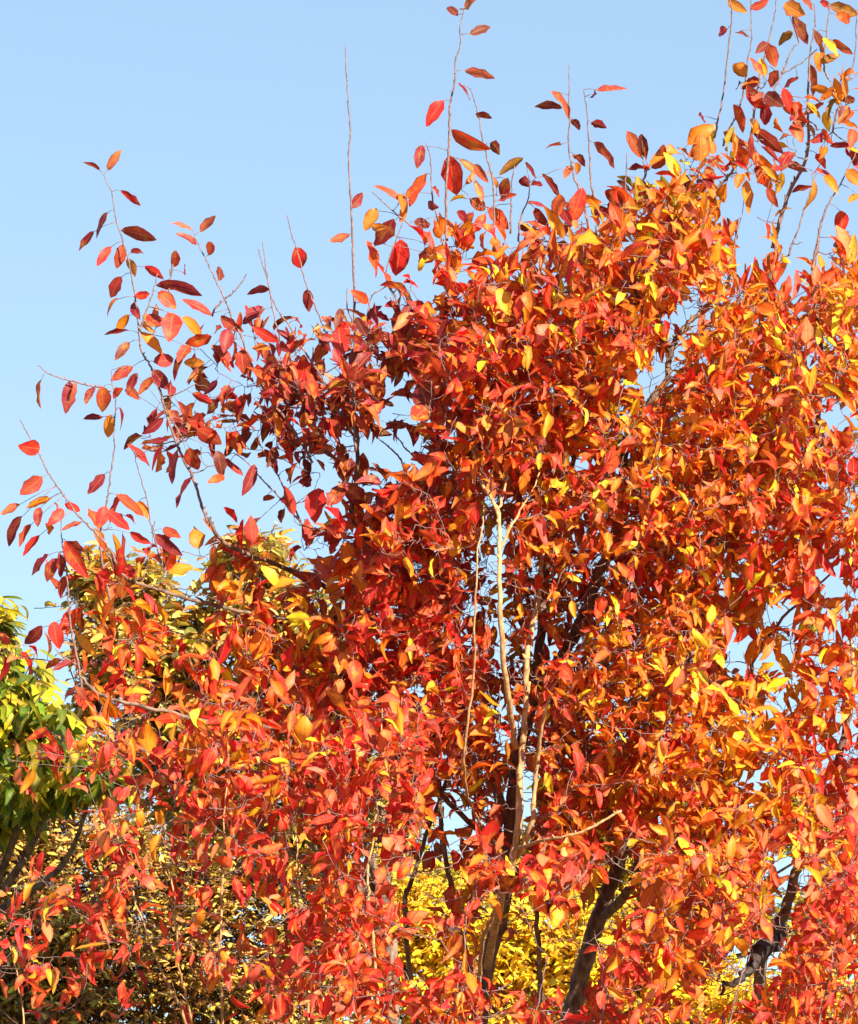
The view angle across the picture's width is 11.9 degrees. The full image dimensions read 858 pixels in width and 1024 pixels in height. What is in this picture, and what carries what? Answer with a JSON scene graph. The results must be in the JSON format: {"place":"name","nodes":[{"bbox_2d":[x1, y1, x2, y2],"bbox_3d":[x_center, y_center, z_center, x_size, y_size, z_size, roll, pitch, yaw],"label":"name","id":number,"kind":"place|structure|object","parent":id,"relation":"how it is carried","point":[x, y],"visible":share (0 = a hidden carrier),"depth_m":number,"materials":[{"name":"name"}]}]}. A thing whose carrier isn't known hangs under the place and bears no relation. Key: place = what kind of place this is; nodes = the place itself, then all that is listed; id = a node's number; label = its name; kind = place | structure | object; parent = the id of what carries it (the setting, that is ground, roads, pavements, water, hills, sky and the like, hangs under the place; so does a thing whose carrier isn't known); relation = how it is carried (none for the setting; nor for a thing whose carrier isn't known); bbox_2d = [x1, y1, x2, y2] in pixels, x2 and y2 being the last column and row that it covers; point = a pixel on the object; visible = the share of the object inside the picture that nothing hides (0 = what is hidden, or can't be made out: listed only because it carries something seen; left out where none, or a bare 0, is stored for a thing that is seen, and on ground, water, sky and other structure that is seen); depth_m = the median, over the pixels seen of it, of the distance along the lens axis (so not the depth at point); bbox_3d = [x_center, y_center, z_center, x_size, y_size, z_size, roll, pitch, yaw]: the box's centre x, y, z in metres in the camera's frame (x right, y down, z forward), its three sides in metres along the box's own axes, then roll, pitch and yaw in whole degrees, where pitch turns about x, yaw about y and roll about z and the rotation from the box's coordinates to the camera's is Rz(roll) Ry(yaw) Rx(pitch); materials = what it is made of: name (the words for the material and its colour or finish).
{"place":"outdoors","nodes":[
{"label":"outdoors","id":0,"kind":"place"},
{"bbox_2d":[0,0,857,1023],"label":"sky","id":1,"kind":"structure","parent":0,"point":[235,112],"materials":[{"name":"blue"}]},
{"label":"ground","id":2,"kind":"structure","parent":0,"visible":0},
{"bbox_2d":[0,596,155,913],"bbox_3d":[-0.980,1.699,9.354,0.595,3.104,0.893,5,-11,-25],"label":"green tree","id":3,"kind":"object","parent":2,"relation":"on","point":[26,711],"visible":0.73,"depth_m":9.36,"materials":[{"name":"green plant"}]},
{"bbox_2d":[0,777,382,1023],"bbox_3d":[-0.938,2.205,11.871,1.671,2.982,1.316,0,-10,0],"label":"brown hedge","id":4,"kind":"object","parent":2,"relation":"on","point":[92,1006],"visible":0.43,"depth_m":11.87,"materials":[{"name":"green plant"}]},
{"bbox_2d":[50,520,432,1023],"bbox_3d":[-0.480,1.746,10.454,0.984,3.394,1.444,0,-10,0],"label":"yellow green tree","id":5,"kind":"object","parent":2,"relation":"on","point":[178,621],"visible":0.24,"depth_m":10.36,"materials":[{"name":"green plant"}]},
{"bbox_2d":[0,669,520,1023],"bbox_3d":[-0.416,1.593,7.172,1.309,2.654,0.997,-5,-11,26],"label":"red leaved shrub","id":6,"kind":"object","parent":2,"relation":"on","point":[319,812],"visible":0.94,"depth_m":7.16,"materials":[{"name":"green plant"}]},
{"bbox_2d":[0,0,857,1023],"bbox_3d":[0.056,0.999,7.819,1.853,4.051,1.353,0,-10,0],"label":"autumn tree","id":7,"kind":"object","parent":2,"relation":"on","point":[512,440],"visible":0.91,"depth_m":7.85,"materials":[{"name":"orange plant"}]},
{"bbox_2d":[289,805,857,1023],"bbox_3d":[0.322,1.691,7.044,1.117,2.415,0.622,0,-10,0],"label":"red leaved shrub","id":8,"kind":"object","parent":2,"relation":"on","point":[810,941],"visible":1,"depth_m":7.06,"materials":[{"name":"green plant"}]},
{"bbox_2d":[322,842,857,1023],"bbox_3d":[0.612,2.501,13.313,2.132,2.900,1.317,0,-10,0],"label":"yellow bush","id":9,"kind":"object","parent":2,"relation":"on","point":[516,956],"visible":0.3,"depth_m":13.26,"materials":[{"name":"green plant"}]},
{"bbox_2d":[360,741,857,979],"bbox_3d":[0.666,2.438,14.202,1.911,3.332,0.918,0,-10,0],"label":"olive bush","id":10,"kind":"object","parent":2,"relation":"on","point":[798,898],"visible":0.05,"depth_m":14.29,"materials":[{"name":"plant"}]},
{"bbox_2d":[648,302,857,1023],"bbox_3d":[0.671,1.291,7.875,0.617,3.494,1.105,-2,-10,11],"label":"autumn tree","id":11,"kind":"object","parent":2,"relation":"on","point":[802,503],"visible":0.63,"depth_m":7.84,"materials":[{"name":"orange plant"}]}
]}

